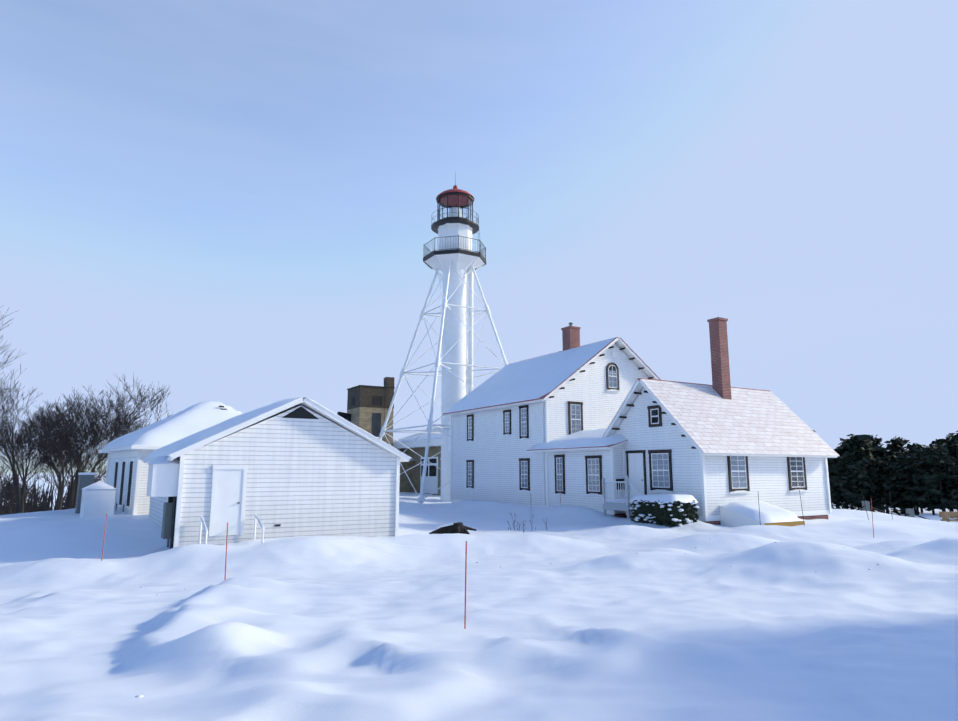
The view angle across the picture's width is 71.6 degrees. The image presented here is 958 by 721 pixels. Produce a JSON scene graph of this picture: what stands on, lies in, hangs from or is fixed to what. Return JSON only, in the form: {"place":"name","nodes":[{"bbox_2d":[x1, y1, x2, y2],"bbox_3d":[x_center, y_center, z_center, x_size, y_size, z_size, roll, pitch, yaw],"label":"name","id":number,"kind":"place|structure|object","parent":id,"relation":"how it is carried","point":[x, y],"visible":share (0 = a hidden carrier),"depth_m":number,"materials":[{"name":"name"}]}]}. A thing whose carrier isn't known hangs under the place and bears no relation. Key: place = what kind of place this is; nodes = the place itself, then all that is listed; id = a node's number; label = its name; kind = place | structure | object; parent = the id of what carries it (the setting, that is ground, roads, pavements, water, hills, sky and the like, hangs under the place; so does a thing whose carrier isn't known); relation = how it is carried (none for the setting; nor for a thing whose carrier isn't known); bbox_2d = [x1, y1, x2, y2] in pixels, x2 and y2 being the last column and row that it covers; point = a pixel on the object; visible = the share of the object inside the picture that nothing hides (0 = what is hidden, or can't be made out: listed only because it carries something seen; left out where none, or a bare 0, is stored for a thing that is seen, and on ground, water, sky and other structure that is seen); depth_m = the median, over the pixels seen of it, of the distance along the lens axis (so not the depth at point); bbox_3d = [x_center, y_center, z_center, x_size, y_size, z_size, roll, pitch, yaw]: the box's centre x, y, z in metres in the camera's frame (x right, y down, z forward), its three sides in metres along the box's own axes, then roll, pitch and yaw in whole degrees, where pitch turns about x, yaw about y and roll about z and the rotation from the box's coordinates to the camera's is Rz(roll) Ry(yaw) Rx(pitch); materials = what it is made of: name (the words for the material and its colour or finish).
{"place":"outdoors","nodes":[
{"label":"outdoors","id":0,"kind":"place"},
{"bbox_2d":[0,473,957,720],"bbox_3d":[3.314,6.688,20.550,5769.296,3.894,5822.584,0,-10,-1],"label":"ground","id":1,"kind":"structure","parent":0,"point":[599,618],"depth_m":7.73,"materials":[{"name":"white snow"}]},
{"bbox_2d":[0,440,32,500],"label":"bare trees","id":2,"kind":"object","parent":1,"relation":"on","point":[2,470],"visible":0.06,"depth_m":68.95,"materials":[{"name":"brown plant"}]},
{"bbox_2d":[0,473,105,514],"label":"brush","id":3,"kind":"object","parent":1,"relation":"on","point":[49,499],"depth_m":66.63,"materials":[{"name":"brown plant"}]},
{"bbox_2d":[0,308,172,514],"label":"bare trees","id":4,"kind":"object","parent":1,"relation":"on","point":[55,444],"visible":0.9,"depth_m":40.00,"materials":[{"name":"brown plant"}]},
{"bbox_2d":[75,473,115,517],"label":"yard cabinets","id":5,"kind":"object","parent":1,"relation":"on","point":[96,499],"visible":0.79,"depth_m":27.78,"materials":[{"name":"grey metal"}]},
{"bbox_2d":[99,401,242,514],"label":"hip roof building","id":6,"kind":"structure","parent":1,"relation":"on","point":[127,473],"depth_m":31.17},
{"bbox_2d":[143,397,411,548],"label":"shed","id":7,"kind":"structure","parent":1,"relation":"on","point":[295,467],"depth_m":21.20,"materials":[{"name":"white wood"}]},
{"bbox_2d":[337,377,415,491],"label":"brick building","id":8,"kind":"structure","parent":1,"relation":"on","point":[368,406],"depth_m":64.19,"materials":[{"name":"brown brick"}]},
{"bbox_2d":[393,427,440,495],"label":"fog signal building","id":9,"kind":"structure","parent":1,"relation":"on","point":[432,477],"depth_m":59.89,"materials":[{"name":"white wood"}]},
{"bbox_2d":[379,171,507,503],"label":"light tower","id":10,"kind":"structure","parent":1,"relation":"on","point":[454,259],"depth_m":53.00,"materials":[{"name":"white metal"}]},
{"bbox_2d":[429,522,475,533],"bbox_3d":[-0.833,6.036,23.127,1.470,0.794,1.429,7,-12,-36],"label":"stump","id":11,"kind":"object","parent":1,"relation":"on","point":[454,527],"visible":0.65,"depth_m":22.99,"materials":[{"name":"wood"}]},
{"bbox_2d":[20,480,891,628],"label":"snow stakes","id":12,"kind":"object","parent":1,"relation":"on","point":[465,551],"visible":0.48,"depth_m":11.10,"materials":[{"name":"orange"}]},
{"bbox_2d":[135,538,879,697],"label":"snow clods","id":13,"kind":"object","parent":1,"relation":"on","point":[138,696],"visible":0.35,"depth_m":11.16,"materials":[{"name":"white snow"}]},
{"bbox_2d":[507,513,546,532],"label":"dry weeds","id":14,"kind":"object","parent":1,"relation":"on","point":[522,522],"visible":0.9,"depth_m":25.84,"materials":[{"name":"grey"}]},
{"bbox_2d":[442,317,839,526],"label":"keepers house","id":15,"kind":"structure","parent":1,"relation":"on","point":[613,426],"depth_m":32.70,"materials":[{"name":"white wood"}]},
{"bbox_2d":[630,494,699,526],"bbox_3d":[7.599,6.480,27.356,1.638,1.945,2.556,6,-11,-30],"label":"hedge bush","id":16,"kind":"object","parent":1,"relation":"on","point":[669,510],"visible":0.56,"depth_m":26.69,"materials":[{"name":"green plant"}]},
{"bbox_2d":[813,430,957,517],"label":"conifer trees","id":17,"kind":"object","parent":1,"relation":"on","point":[915,477],"visible":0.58,"depth_m":62.60,"materials":[{"name":"green plant"}]},
{"bbox_2d":[856,501,957,521],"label":"bench and posts","id":18,"kind":"object","parent":1,"relation":"on","point":[945,516],"visible":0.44,"depth_m":39.37,"materials":[{"name":"brown wood"}]},
{"bbox_2d":[0,0,957,472],"label":"sky","id":19,"kind":"structure","parent":0,"point":[233,203],"materials":[{"name":"blue"}]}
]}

